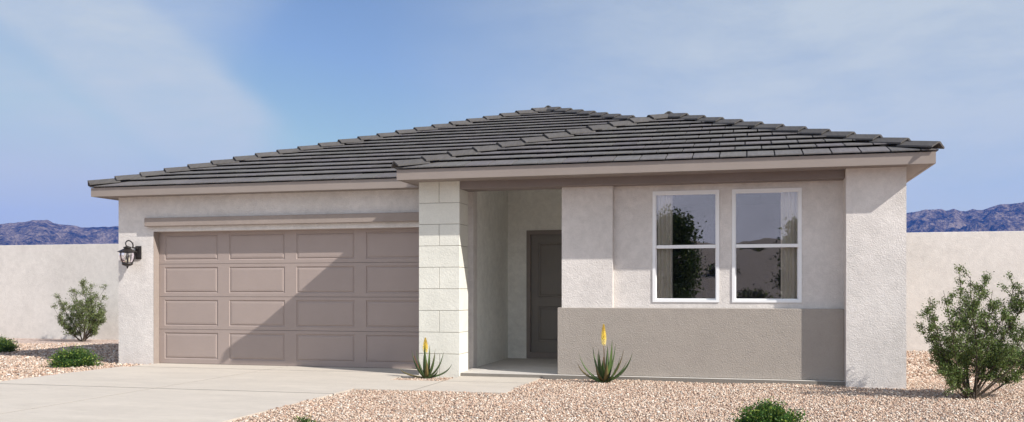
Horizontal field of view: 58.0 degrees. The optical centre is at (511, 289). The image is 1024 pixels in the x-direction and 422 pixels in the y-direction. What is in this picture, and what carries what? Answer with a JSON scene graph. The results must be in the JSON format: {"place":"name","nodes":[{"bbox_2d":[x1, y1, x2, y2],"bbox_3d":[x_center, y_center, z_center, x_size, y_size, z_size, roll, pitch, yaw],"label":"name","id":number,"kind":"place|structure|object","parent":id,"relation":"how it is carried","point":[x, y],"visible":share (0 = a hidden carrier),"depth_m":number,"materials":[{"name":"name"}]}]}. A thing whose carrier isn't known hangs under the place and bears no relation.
{"place":"outdoors","nodes":[
{"label":"outdoors","id":0,"kind":"place"},
{"bbox_2d":[0,363,418,421],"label":"driveway","id":1,"kind":"structure","parent":0,"point":[165,392],"depth_m":10.92,"materials":[{"name":"concrete"}]},
{"bbox_2d":[354,376,540,393],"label":"walkway","id":2,"kind":"structure","parent":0,"point":[483,384],"depth_m":11.61,"materials":[{"name":"concrete"}]},
{"bbox_2d":[0,338,1023,421],"bbox_3d":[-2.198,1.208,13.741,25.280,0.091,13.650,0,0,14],"label":"gravel","id":3,"kind":"structure","parent":0,"point":[673,401],"depth_m":9.92,"materials":[{"name":"beige gravel"}]},
{"bbox_2d":[0,334,19,352],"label":"groundcover shrub","id":4,"kind":"object","parent":3,"relation":"on","point":[6,345],"visible":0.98,"depth_m":17.63,"materials":[{"name":"green plant"}]},
{"bbox_2d":[41,345,105,367],"bbox_3d":[-6.839,1.035,14.474,0.911,0.373,0.891,0,0,14],"label":"groundcover shrub","id":5,"kind":"object","parent":3,"relation":"on","point":[79,357],"visible":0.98,"depth_m":14.34,"materials":[{"name":"green plant"}]},
{"bbox_2d":[50,277,109,341],"bbox_3d":[-10.231,0.466,21.860,1.415,1.550,1.112,0,0,14],"label":"creosote bush","id":6,"kind":"object","parent":3,"relation":"on","point":[93,321],"visible":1,"depth_m":21.74,"materials":[{"name":"green plant"}]},
{"bbox_2d":[292,415,319,421],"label":"groundcover shrub","id":7,"kind":"object","parent":3,"relation":"on","point":[303,420],"visible":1,"depth_m":7.51,"materials":[{"name":"green plant"}]},
{"bbox_2d":[401,337,451,378],"bbox_3d":[-1.163,0.927,12.471,0.713,0.559,0.217,0,0,25],"label":"aloe plant","id":8,"kind":"object","parent":3,"relation":"on","point":[426,372],"visible":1,"depth_m":12.48,"materials":[{"name":"green plant"}]},
{"bbox_2d":[0,231,1023,351],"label":"boundary wall","id":9,"kind":"structure","parent":3,"relation":"on","point":[33,278],"depth_m":22.68,"materials":[{"name":"paint"}]},
{"bbox_2d":[88,105,944,388],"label":"house","id":10,"kind":"structure","parent":3,"relation":"on","point":[515,243],"depth_m":13.69,"materials":[{"name":"paint"}]},
{"bbox_2d":[117,240,141,268],"bbox_3d":[-6.152,-0.565,14.791,0.294,0.458,0.317,0,0,14],"label":"wall lantern","id":11,"kind":"object","parent":10,"relation":"attached to","point":[136,254],"depth_m":14.76,"materials":[{"name":"black metal"}]},
{"bbox_2d":[159,228,419,368],"bbox_3d":[-3.442,0.142,14.434,4.702,2.152,0.045,0,0,14],"label":"garage door","id":12,"kind":"structure","parent":10,"relation":"in","point":[315,283],"depth_m":14.41,"materials":[{"name":"paint"}]},
{"bbox_2d":[531,234,561,351],"bbox_3d":[0.760,0.063,15.359,0.897,1.960,0.045,0,0,14],"label":"front door","id":13,"kind":"structure","parent":10,"relation":"in","point":[546,250],"depth_m":15.39,"materials":[{"name":"paint"}]},
{"bbox_2d":[657,195,672,297],"bbox_3d":[2.035,-0.357,12.392,0.243,2.010,0.068,0,0,14],"label":"curtain","id":14,"kind":"object","parent":10,"relation":"hanging from","point":[664,237],"visible":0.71,"depth_m":12.39,"materials":[{"name":"fabric"}]},
{"bbox_2d":[653,190,718,301],"bbox_3d":[2.308,-0.570,12.259,0.869,1.475,0.112,0,0,14],"label":"window","id":15,"kind":"structure","parent":10,"relation":"in","point":[693,192],"depth_m":12.22,"materials":[{"name":"white plastic"}]},
{"bbox_2d":[732,188,801,302],"bbox_3d":[3.308,-0.570,12.005,0.870,1.475,0.112,0,0,14],"label":"window","id":16,"kind":"structure","parent":10,"relation":"in","point":[770,190],"depth_m":11.94,"materials":[{"name":"white plastic"}]},
{"bbox_2d":[781,192,796,298],"bbox_3d":[3.610,-0.357,11.991,0.233,2.010,0.068,0,0,14],"label":"curtain","id":17,"kind":"object","parent":10,"relation":"hanging from","point":[788,236],"visible":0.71,"depth_m":11.99,"materials":[{"name":"fabric"}]},
{"bbox_2d":[578,324,632,382],"bbox_3d":[1.190,0.825,11.916,0.741,0.767,0.302,0,0,14],"label":"aloe plant","id":18,"kind":"object","parent":3,"relation":"on","point":[603,371],"visible":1,"depth_m":11.89,"materials":[{"name":"green plant"}]},
{"bbox_2d":[728,396,809,421],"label":"groundcover shrub","id":19,"kind":"object","parent":3,"relation":"on","point":[764,411],"visible":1,"depth_m":7.79,"materials":[{"name":"green plant"}]},
{"bbox_2d":[913,263,1023,398],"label":"creosote bush","id":20,"kind":"object","parent":3,"relation":"on","point":[996,351],"visible":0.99,"depth_m":10.17,"materials":[{"name":"green plant"}]},
{"bbox_2d":[985,346,1023,366],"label":"groundcover shrub","id":21,"kind":"object","parent":3,"relation":"on","point":[1015,354],"visible":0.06,"depth_m":14.43,"materials":[{"name":"green plant"}]},
{"bbox_2d":[0,202,1023,244],"bbox_3d":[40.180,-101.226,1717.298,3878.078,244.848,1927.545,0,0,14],"label":"mountain range","id":22,"kind":"structure","parent":0,"point":[1005,217],"depth_m":1903.95,"materials":[{"name":"blue stone"}]},
{"bbox_2d":[0,0,1023,226],"label":"sky","id":23,"kind":"structure","parent":0,"point":[90,89],"materials":[{"name":"blue"}]}
]}

